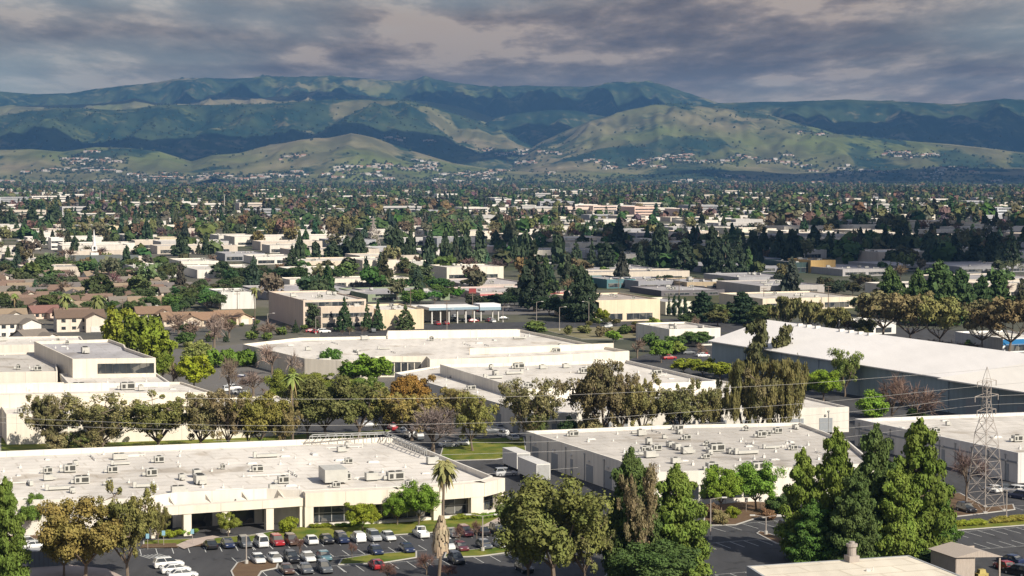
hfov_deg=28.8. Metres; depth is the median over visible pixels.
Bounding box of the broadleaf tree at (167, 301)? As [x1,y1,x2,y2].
[162,296,181,305]
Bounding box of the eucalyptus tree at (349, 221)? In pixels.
[340,215,358,235]
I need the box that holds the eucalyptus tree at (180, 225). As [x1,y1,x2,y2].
[173,221,183,231]
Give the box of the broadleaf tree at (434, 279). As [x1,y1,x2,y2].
[428,278,449,286]
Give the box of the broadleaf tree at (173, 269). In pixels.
[159,263,176,277]
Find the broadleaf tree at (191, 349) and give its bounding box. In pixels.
[179,339,211,359]
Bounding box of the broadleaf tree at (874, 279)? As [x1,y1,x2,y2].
[870,277,878,281]
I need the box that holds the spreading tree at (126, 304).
[121,301,135,309]
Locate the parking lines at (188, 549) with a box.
[139,546,253,554]
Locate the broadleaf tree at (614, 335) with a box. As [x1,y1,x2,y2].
[604,330,622,341]
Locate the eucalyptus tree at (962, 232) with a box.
[953,228,968,237]
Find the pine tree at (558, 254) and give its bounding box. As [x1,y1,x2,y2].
[551,231,566,264]
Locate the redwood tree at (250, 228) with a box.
[243,217,254,233]
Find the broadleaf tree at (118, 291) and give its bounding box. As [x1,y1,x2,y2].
[108,286,127,295]
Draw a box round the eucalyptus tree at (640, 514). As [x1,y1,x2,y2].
[616,459,658,546]
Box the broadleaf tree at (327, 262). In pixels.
[318,259,334,265]
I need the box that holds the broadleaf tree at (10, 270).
[5,267,20,274]
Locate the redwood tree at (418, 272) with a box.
[412,265,425,287]
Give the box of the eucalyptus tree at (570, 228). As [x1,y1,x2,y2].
[567,221,582,234]
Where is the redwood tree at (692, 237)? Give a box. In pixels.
[687,225,702,245]
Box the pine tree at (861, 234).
[857,231,867,241]
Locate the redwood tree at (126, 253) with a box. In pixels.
[121,245,132,268]
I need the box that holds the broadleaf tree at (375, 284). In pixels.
[369,280,381,286]
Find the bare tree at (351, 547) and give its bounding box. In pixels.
[348,542,357,553]
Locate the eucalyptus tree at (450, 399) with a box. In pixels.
[435,386,467,426]
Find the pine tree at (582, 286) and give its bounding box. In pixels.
[561,263,600,321]
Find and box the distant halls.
[0,188,1007,214]
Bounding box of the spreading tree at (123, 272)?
[113,269,128,275]
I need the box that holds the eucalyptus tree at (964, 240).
[950,233,970,249]
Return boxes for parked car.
[23,539,41,548]
[160,563,190,572]
[166,568,197,575]
[203,539,217,549]
[220,537,235,548]
[231,388,247,393]
[250,552,265,563]
[266,551,282,562]
[278,562,294,574]
[297,562,313,573]
[300,550,315,561]
[303,534,318,544]
[316,549,331,560]
[319,533,334,544]
[358,420,377,426]
[367,544,383,554]
[367,558,384,569]
[380,530,395,540]
[395,427,405,433]
[398,542,415,552]
[438,440,459,446]
[447,527,459,537]
[453,540,468,550]
[457,438,469,444]
[474,526,490,535]
[475,538,492,548]
[492,538,504,547]
[494,424,504,428]
[507,434,519,440]
[696,352,709,356]
[983,484,1001,492]
[993,560,1013,568]
[996,554,1023,563]
[997,483,1009,491]
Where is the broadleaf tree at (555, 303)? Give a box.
[546,294,568,319]
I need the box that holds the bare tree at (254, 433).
[238,420,258,440]
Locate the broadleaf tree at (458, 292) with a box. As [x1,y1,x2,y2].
[452,288,464,295]
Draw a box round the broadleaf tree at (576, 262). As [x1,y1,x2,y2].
[571,258,593,268]
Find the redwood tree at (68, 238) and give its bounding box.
[64,229,71,241]
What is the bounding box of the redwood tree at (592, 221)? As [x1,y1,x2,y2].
[589,214,596,229]
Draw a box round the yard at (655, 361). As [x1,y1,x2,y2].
[629,334,1023,415]
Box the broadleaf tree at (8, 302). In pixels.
[5,299,26,307]
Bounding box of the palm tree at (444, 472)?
[431,459,457,575]
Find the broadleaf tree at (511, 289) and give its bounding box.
[506,287,514,293]
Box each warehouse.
[0,197,28,202]
[0,224,20,227]
[0,252,33,260]
[0,432,504,538]
[2,210,45,214]
[2,245,15,251]
[5,257,62,266]
[8,228,65,237]
[18,264,79,276]
[24,236,102,244]
[29,196,69,199]
[48,237,62,249]
[58,241,134,248]
[58,243,128,254]
[61,248,133,259]
[72,213,114,217]
[76,255,138,264]
[120,233,156,240]
[123,263,175,276]
[131,239,199,248]
[150,244,237,253]
[153,239,228,243]
[154,237,176,238]
[169,258,218,264]
[184,264,247,277]
[208,288,255,308]
[210,233,251,239]
[215,251,264,260]
[224,234,345,245]
[242,284,364,299]
[243,254,286,264]
[243,329,628,381]
[244,208,279,215]
[252,239,321,249]
[256,229,330,234]
[262,243,307,252]
[269,290,365,327]
[278,265,333,277]
[280,247,378,257]
[282,275,408,287]
[283,257,343,266]
[316,303,373,329]
[319,238,375,246]
[339,286,449,301]
[344,256,395,273]
[345,253,418,259]
[355,228,384,231]
[365,246,386,252]
[368,231,414,237]
[368,303,423,329]
[375,206,421,212]
[395,360,848,436]
[396,259,425,272]
[400,226,421,231]
[403,237,422,244]
[416,248,439,255]
[423,236,485,246]
[427,230,491,238]
[430,263,503,278]
[446,278,517,286]
[448,285,569,296]
[454,207,487,212]
[471,215,494,219]
[471,244,507,252]
[486,197,506,203]
[499,208,519,214]
[508,206,552,208]
[524,209,551,213]
[526,422,873,504]
[534,247,589,259]
[539,236,602,241]
[542,262,639,268]
[546,238,590,241]
[547,226,591,233]
[554,292,659,320]
[557,206,589,213]
[565,241,637,250]
[565,249,598,259]
[570,204,597,205]
[573,268,689,277]
[578,205,616,210]
[581,214,615,219]
[587,211,613,213]
[587,265,660,269]
[589,274,635,288]
[595,219,635,222]
[599,228,643,231]
[608,215,645,221]
[611,276,681,288]
[618,206,653,215]
[619,252,637,258]
[627,231,675,237]
[630,285,724,296]
[633,238,651,241]
[636,322,719,345]
[651,297,690,314]
[656,276,719,287]
[660,216,699,220]
[665,208,687,215]
[665,226,699,229]
[669,230,718,235]
[669,240,704,248]
[673,219,717,223]
[674,225,727,229]
[678,205,726,209]
[680,262,780,272]
[694,217,730,221]
[704,272,774,279]
[707,222,766,226]
[708,226,741,233]
[716,279,824,292]
[717,211,763,214]
[719,291,857,308]
[722,227,776,235]
[726,218,762,221]
[730,249,826,257]
[758,233,807,238]
[760,257,780,262]
[764,259,807,272]
[768,230,833,233]
[769,225,832,229]
[773,232,847,233]
[788,257,835,272]
[811,264,894,275]
[821,233,844,237]
[828,317,895,333]
[832,229,882,232]
[839,224,891,230]
[848,261,950,270]
[854,249,935,261]
[855,412,1023,482]
[865,281,939,295]
[878,204,903,209]
[908,220,964,225]
[910,222,928,228]
[912,229,969,233]
[914,260,1023,272]
[923,272,1023,280]
[940,226,981,228]
[955,330,1023,351]
[964,224,990,225]
[965,226,1022,233]
[968,280,1023,295]
[970,215,1002,220]
[979,207,1011,214]
[1003,233,1020,237]
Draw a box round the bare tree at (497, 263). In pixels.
[487,258,505,265]
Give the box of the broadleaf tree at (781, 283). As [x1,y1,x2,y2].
[778,278,799,288]
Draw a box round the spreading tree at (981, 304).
[958,297,1001,347]
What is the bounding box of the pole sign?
[469,288,475,292]
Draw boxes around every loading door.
[496,413,500,423]
[513,419,517,432]
[532,446,537,457]
[551,452,557,470]
[570,459,572,475]
[586,464,592,482]
[604,470,611,489]
[791,418,803,423]
[819,418,832,431]
[833,378,843,392]
[885,437,893,453]
[941,449,944,460]
[966,398,979,413]
[970,455,979,473]
[1005,463,1008,480]
[1017,406,1023,411]
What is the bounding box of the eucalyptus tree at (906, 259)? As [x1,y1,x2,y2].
[896,252,916,268]
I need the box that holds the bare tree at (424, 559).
[415,552,435,574]
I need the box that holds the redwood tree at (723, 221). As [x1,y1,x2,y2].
[721,215,726,225]
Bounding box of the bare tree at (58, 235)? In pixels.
[55,230,64,238]
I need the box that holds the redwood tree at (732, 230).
[729,222,735,234]
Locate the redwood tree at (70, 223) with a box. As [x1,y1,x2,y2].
[64,215,76,233]
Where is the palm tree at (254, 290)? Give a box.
[248,286,260,322]
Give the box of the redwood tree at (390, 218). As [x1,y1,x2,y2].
[385,208,395,227]
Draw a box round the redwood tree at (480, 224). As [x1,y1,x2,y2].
[476,219,483,229]
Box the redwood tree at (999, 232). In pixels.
[997,227,1002,235]
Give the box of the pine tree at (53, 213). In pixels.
[43,205,61,222]
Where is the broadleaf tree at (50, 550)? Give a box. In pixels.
[35,536,90,575]
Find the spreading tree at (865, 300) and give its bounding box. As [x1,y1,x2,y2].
[856,289,908,334]
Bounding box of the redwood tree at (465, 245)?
[460,224,473,259]
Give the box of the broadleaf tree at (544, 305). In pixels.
[531,294,556,315]
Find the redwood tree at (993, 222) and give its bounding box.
[991,215,995,225]
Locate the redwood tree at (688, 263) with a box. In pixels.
[670,236,697,271]
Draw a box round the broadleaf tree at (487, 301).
[481,299,494,302]
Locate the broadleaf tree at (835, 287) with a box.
[823,283,845,292]
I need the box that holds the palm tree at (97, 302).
[89,294,105,308]
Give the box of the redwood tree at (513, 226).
[510,218,518,237]
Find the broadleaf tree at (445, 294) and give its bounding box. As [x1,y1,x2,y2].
[440,290,450,298]
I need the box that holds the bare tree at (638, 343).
[630,337,647,357]
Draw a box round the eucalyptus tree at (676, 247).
[672,244,678,250]
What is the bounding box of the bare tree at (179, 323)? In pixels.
[169,321,181,333]
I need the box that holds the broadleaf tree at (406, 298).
[399,295,413,304]
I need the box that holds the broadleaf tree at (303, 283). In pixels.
[295,272,320,290]
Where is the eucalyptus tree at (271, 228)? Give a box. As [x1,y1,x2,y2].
[262,222,280,234]
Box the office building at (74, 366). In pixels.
[0,336,297,444]
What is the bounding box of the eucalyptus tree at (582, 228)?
[572,222,589,235]
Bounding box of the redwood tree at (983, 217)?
[981,211,987,223]
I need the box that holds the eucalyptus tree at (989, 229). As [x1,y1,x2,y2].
[982,225,992,234]
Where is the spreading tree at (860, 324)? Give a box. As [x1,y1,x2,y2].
[852,320,871,329]
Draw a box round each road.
[162,302,553,328]
[320,319,958,343]
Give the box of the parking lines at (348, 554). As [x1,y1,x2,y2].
[232,545,425,561]
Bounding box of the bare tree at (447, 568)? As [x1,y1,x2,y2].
[441,564,457,575]
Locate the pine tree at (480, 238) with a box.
[473,226,487,261]
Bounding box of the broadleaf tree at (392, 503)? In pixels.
[382,490,408,524]
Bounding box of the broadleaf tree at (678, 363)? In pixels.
[670,358,696,372]
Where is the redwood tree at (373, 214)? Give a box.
[370,210,375,218]
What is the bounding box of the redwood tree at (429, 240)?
[421,229,438,259]
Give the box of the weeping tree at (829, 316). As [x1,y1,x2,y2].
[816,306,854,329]
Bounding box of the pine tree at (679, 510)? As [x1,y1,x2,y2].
[649,463,715,575]
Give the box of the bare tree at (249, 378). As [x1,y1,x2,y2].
[234,370,269,395]
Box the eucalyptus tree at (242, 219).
[237,215,248,224]
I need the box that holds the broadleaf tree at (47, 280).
[36,276,61,284]
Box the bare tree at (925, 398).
[890,377,945,415]
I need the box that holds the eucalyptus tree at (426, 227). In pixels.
[420,222,431,231]
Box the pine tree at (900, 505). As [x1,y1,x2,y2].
[872,464,929,558]
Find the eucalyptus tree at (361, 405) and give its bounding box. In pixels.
[330,381,390,437]
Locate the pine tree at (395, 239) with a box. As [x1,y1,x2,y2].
[387,225,404,254]
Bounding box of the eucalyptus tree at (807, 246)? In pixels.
[800,237,815,254]
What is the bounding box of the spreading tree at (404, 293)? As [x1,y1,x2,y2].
[399,290,412,303]
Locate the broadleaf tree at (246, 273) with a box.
[243,268,267,280]
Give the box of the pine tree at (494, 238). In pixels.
[489,229,500,244]
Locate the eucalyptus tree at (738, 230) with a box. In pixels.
[734,227,745,235]
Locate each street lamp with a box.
[244,534,263,563]
[466,514,496,550]
[709,497,726,539]
[750,514,781,533]
[991,488,1022,514]
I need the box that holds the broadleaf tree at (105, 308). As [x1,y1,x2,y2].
[101,303,107,311]
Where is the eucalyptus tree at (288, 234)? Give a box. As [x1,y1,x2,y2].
[283,226,299,239]
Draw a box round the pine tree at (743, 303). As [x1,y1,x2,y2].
[727,291,757,323]
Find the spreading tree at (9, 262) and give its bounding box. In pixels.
[0,260,15,266]
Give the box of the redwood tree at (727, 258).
[708,227,740,272]
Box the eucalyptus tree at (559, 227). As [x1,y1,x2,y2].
[552,224,565,232]
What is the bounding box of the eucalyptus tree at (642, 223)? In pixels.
[637,219,651,227]
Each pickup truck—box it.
[386,423,397,429]
[412,525,429,538]
[443,537,455,549]
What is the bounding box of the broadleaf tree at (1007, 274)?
[985,267,1015,280]
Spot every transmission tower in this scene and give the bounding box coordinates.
[368,216,380,245]
[678,213,687,235]
[966,367,1005,513]
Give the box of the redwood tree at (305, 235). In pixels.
[302,227,309,239]
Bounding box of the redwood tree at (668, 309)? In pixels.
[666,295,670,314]
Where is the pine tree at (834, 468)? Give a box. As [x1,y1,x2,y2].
[809,426,853,545]
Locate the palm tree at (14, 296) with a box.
[11,293,19,307]
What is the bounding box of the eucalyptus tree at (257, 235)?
[250,230,265,241]
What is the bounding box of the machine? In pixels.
[975,569,988,575]
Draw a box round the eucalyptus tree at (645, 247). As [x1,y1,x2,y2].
[636,241,648,252]
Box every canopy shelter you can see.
[409,304,478,323]
[473,302,500,320]
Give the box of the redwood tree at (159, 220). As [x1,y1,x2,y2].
[156,213,161,232]
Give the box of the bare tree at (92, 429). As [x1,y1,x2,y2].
[84,423,105,440]
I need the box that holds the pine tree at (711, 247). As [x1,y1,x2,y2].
[700,224,721,272]
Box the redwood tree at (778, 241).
[769,230,784,257]
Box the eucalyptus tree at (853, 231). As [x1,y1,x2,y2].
[850,228,857,233]
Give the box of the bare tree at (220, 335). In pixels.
[211,332,223,341]
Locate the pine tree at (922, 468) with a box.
[882,417,956,551]
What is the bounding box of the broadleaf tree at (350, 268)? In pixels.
[333,262,359,275]
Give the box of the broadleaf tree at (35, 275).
[21,272,40,278]
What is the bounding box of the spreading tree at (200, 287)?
[196,285,212,291]
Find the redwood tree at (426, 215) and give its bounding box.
[420,211,428,228]
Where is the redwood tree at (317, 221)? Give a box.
[311,213,320,228]
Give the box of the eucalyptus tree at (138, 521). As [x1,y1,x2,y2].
[96,480,160,575]
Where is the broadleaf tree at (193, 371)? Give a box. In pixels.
[174,353,215,385]
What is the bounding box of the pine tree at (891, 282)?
[872,264,904,316]
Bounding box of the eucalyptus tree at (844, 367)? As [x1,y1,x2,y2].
[826,347,863,396]
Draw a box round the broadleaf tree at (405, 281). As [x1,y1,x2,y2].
[399,279,410,285]
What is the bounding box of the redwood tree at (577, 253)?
[571,241,582,259]
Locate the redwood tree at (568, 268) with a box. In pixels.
[560,252,573,284]
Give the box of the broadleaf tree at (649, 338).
[640,331,661,346]
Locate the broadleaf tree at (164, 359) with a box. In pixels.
[152,350,176,376]
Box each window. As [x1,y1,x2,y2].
[98,363,153,373]
[161,249,192,252]
[164,515,172,528]
[191,512,211,526]
[227,256,242,259]
[230,509,253,523]
[238,242,251,244]
[258,260,273,263]
[305,301,363,306]
[313,504,393,521]
[322,312,371,317]
[323,322,365,327]
[350,282,373,286]
[372,297,400,300]
[395,362,400,372]
[395,498,467,517]
[402,362,406,370]
[408,362,413,369]
[415,362,420,368]
[449,274,466,278]
[483,495,492,509]
[486,274,497,277]
[596,313,622,319]
[608,283,619,286]
[626,313,652,319]
[665,292,689,294]
[691,484,699,498]
[693,292,717,294]
[695,336,714,343]
[700,484,712,498]
[763,290,780,291]
[764,268,774,270]
[800,289,816,291]
[801,267,807,271]
[805,254,820,257]
[825,302,848,306]
[845,272,865,274]
[869,271,882,274]
[876,327,891,332]
[904,267,920,269]
[965,269,982,271]
[1005,344,1023,350]
[1008,268,1023,270]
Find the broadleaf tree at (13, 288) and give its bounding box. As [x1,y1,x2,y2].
[6,285,26,292]
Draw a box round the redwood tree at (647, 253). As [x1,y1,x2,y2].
[645,241,651,266]
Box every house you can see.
[0,280,24,285]
[0,285,28,291]
[0,291,21,294]
[0,308,27,314]
[0,314,42,336]
[6,282,36,286]
[7,294,47,306]
[9,328,58,336]
[10,279,40,281]
[16,287,46,291]
[17,297,42,305]
[21,290,51,294]
[27,305,58,319]
[37,295,80,300]
[38,284,69,291]
[52,307,92,312]
[52,309,105,331]
[56,300,90,307]
[60,286,84,292]
[63,281,80,286]
[64,289,88,293]
[77,277,89,280]
[80,270,115,276]
[80,293,112,301]
[107,295,138,303]
[109,276,132,282]
[113,283,127,285]
[113,302,151,312]
[122,291,134,295]
[123,284,163,295]
[125,277,161,282]
[127,296,161,305]
[133,306,171,319]
[154,282,192,286]
[157,286,188,295]
[158,311,201,326]
[189,311,230,326]
[212,309,253,324]
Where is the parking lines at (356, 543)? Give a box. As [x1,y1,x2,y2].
[253,534,487,549]
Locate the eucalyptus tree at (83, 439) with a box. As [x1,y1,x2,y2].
[66,430,89,447]
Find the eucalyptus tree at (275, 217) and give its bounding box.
[271,214,285,220]
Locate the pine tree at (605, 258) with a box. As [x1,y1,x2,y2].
[592,241,616,266]
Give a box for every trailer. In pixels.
[502,447,529,470]
[518,456,550,479]
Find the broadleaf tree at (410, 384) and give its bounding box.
[389,373,435,416]
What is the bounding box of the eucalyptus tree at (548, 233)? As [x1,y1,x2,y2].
[541,230,552,237]
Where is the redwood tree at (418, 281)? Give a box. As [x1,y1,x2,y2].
[413,276,423,301]
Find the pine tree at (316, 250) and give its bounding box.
[311,240,321,257]
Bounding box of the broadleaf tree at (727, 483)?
[699,463,742,509]
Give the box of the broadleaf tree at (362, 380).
[352,376,384,390]
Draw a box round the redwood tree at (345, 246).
[341,235,350,256]
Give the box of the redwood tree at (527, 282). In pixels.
[512,239,557,310]
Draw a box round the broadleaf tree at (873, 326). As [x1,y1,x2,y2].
[859,318,877,330]
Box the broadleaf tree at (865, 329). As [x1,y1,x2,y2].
[857,326,869,332]
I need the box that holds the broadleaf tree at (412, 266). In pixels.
[407,262,434,278]
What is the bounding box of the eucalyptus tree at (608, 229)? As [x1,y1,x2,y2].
[603,227,613,233]
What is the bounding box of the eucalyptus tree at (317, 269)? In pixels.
[310,264,334,276]
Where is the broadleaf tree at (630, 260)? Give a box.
[626,257,635,264]
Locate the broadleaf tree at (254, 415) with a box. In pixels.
[224,388,289,439]
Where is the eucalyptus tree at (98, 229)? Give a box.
[88,222,111,235]
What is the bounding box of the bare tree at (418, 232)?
[414,230,423,236]
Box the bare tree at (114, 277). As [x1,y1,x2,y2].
[108,272,126,282]
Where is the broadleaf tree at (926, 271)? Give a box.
[923,268,932,274]
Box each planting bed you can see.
[140,543,177,547]
[704,501,783,525]
[939,493,1014,516]
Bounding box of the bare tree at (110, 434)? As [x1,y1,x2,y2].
[92,423,119,446]
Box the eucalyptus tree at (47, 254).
[44,252,56,256]
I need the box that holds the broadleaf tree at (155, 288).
[149,286,158,292]
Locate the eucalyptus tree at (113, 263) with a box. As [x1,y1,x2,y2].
[98,256,120,274]
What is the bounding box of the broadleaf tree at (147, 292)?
[131,288,158,295]
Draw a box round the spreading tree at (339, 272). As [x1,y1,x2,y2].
[331,268,349,277]
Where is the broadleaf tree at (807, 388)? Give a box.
[795,372,811,392]
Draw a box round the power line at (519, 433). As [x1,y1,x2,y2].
[0,395,1005,433]
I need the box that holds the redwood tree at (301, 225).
[299,220,304,229]
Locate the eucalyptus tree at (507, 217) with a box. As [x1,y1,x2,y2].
[503,215,515,221]
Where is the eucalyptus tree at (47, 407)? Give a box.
[19,390,76,440]
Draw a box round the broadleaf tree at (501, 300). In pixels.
[493,293,505,303]
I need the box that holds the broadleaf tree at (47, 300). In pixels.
[34,293,59,304]
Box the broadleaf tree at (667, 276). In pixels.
[661,275,673,277]
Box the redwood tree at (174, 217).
[171,211,176,224]
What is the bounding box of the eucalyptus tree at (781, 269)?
[774,262,794,274]
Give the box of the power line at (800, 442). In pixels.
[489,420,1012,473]
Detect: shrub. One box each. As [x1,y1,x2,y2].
[45,430,71,448]
[79,432,109,447]
[206,348,225,367]
[220,348,237,365]
[228,319,236,325]
[234,348,256,366]
[244,330,257,339]
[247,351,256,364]
[261,332,272,339]
[274,326,286,334]
[278,516,298,531]
[522,320,547,331]
[556,415,576,429]
[563,325,571,334]
[576,325,591,332]
[576,416,604,428]
[595,325,606,336]
[617,324,631,333]
[628,324,635,332]
[645,318,662,322]
[672,341,686,354]
[700,502,719,517]
[712,509,729,524]
[724,506,741,517]
[757,508,776,519]
[763,492,789,513]
[905,408,928,416]
[915,549,930,563]
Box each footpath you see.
[177,536,218,548]
[483,517,499,526]
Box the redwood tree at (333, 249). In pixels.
[323,240,343,256]
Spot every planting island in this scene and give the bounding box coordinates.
[230,559,278,575]
[338,551,416,564]
[444,547,510,557]
[756,530,783,543]
[955,520,1023,530]
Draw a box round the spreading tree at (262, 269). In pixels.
[245,266,270,271]
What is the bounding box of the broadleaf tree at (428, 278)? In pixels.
[422,275,432,284]
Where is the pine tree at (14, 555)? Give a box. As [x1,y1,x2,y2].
[0,476,32,575]
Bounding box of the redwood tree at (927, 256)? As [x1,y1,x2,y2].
[921,237,934,261]
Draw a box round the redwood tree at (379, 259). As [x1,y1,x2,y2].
[376,252,382,267]
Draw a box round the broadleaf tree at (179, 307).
[168,302,186,310]
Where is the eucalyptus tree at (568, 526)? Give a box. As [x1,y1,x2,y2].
[563,506,616,575]
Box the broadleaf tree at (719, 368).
[704,361,731,379]
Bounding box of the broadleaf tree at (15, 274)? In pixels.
[10,270,26,278]
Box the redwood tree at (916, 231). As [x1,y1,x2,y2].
[913,227,919,237]
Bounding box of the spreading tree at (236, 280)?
[229,276,244,284]
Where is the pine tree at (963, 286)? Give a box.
[952,267,977,321]
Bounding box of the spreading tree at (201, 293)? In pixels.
[197,292,215,308]
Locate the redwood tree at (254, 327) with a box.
[251,320,259,335]
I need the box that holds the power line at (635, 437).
[213,403,1021,442]
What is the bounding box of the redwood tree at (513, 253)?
[509,234,518,262]
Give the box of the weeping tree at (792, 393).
[746,352,810,422]
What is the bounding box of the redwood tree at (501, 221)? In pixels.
[498,214,504,232]
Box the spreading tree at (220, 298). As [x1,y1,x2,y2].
[209,293,227,309]
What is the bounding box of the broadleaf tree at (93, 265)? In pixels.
[90,261,103,270]
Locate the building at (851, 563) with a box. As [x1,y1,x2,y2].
[747,541,960,575]
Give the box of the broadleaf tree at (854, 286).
[843,281,861,294]
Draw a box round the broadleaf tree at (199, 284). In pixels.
[190,281,206,291]
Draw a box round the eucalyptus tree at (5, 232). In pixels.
[0,225,13,238]
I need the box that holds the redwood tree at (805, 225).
[801,218,808,229]
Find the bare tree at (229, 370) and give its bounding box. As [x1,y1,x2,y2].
[219,353,240,396]
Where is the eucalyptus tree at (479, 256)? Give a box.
[466,248,486,263]
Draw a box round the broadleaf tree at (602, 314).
[594,308,609,322]
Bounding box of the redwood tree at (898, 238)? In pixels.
[887,224,906,248]
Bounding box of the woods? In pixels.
[0,179,1023,272]
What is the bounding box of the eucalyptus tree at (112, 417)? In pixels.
[63,392,145,445]
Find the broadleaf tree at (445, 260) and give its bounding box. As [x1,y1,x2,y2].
[433,253,457,265]
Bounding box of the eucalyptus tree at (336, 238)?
[324,233,343,244]
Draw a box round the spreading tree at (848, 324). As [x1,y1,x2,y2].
[842,320,857,330]
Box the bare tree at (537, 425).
[523,419,542,430]
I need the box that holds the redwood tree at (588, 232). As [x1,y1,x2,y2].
[583,220,590,235]
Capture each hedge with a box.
[159,529,182,537]
[178,528,198,534]
[308,522,332,527]
[334,522,362,526]
[448,512,479,519]
[477,511,497,517]
[956,518,987,526]
[988,514,1023,522]
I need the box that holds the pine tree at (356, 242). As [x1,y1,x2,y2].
[349,230,365,252]
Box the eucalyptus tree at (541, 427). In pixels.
[525,414,549,430]
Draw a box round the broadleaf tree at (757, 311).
[746,304,774,319]
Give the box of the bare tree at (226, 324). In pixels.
[219,318,234,337]
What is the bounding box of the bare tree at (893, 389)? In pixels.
[876,370,913,416]
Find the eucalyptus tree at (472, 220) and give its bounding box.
[460,215,478,223]
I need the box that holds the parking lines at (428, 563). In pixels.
[341,555,511,571]
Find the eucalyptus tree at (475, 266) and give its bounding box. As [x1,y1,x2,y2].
[461,263,480,274]
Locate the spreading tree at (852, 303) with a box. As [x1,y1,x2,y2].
[847,297,857,314]
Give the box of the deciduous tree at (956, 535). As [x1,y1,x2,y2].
[937,499,964,542]
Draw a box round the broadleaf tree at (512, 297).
[502,291,517,305]
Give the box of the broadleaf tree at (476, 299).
[465,294,486,304]
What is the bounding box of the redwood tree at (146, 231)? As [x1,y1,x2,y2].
[139,217,153,239]
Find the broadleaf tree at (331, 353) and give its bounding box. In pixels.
[319,347,342,359]
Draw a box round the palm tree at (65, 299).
[58,293,74,309]
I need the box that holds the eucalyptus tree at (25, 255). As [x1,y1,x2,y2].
[19,247,32,262]
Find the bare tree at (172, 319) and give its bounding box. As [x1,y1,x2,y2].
[162,309,185,324]
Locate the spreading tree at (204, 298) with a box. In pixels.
[198,293,216,310]
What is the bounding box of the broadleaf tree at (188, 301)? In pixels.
[179,296,196,310]
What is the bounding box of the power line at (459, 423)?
[6,383,1014,425]
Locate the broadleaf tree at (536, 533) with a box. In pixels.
[487,471,621,575]
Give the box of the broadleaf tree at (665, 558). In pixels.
[605,538,701,575]
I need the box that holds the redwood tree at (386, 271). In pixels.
[377,254,393,286]
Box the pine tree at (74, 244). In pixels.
[69,235,79,250]
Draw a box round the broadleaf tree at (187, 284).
[183,283,196,291]
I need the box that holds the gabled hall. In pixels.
[708,320,1023,414]
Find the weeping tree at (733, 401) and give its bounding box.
[724,356,768,423]
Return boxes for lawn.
[0,430,392,450]
[143,517,497,543]
[440,437,525,460]
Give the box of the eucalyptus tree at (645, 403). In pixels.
[621,372,666,426]
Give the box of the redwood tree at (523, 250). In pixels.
[517,231,529,262]
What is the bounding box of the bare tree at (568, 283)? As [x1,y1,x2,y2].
[560,277,573,285]
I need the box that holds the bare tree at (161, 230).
[155,226,167,235]
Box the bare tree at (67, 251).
[55,247,78,256]
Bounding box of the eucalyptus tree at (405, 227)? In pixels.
[400,221,412,230]
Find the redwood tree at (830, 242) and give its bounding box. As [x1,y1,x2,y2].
[826,235,834,256]
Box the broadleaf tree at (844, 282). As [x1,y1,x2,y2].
[834,279,850,293]
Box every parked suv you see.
[24,535,34,541]
[153,556,183,568]
[222,385,228,390]
[226,384,241,389]
[237,534,252,547]
[269,533,284,546]
[283,549,299,562]
[284,532,298,545]
[316,558,332,573]
[318,328,330,332]
[333,530,349,543]
[350,531,365,542]
[366,528,381,541]
[404,430,414,437]
[413,432,423,439]
[447,550,465,564]
[457,523,473,536]
[481,425,499,432]
[489,521,504,534]
[494,467,517,476]
[497,429,508,436]
[514,558,533,573]
[662,354,676,359]
[681,349,695,354]
[956,501,976,512]
[1002,563,1023,575]
[1003,484,1023,492]
[1007,489,1023,499]
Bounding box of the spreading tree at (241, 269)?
[219,266,243,271]
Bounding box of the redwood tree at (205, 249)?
[200,233,211,254]
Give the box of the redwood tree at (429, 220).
[425,216,432,235]
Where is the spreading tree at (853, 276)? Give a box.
[848,273,872,285]
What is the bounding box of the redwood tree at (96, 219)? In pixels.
[93,214,98,222]
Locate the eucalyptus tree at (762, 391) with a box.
[732,366,782,422]
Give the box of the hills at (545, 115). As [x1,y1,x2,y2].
[0,74,1023,184]
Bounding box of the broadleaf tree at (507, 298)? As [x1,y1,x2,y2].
[503,295,510,304]
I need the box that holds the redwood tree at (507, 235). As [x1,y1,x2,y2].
[501,220,513,242]
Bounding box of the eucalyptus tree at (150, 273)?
[133,261,158,280]
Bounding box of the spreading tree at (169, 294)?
[164,292,182,297]
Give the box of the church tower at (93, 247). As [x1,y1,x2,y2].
[90,233,98,254]
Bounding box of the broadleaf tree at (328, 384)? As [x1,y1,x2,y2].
[324,376,355,387]
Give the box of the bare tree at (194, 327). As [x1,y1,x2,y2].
[184,323,198,340]
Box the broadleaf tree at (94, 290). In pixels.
[87,287,103,293]
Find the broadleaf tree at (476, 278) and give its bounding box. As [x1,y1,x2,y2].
[459,269,486,286]
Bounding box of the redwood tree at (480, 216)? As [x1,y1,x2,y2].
[477,209,482,220]
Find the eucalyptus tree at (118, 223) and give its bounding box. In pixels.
[116,219,129,225]
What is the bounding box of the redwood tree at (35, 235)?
[32,229,40,242]
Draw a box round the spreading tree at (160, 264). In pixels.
[153,262,165,270]
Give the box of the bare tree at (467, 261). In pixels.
[461,256,479,263]
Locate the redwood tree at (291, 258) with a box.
[283,245,300,266]

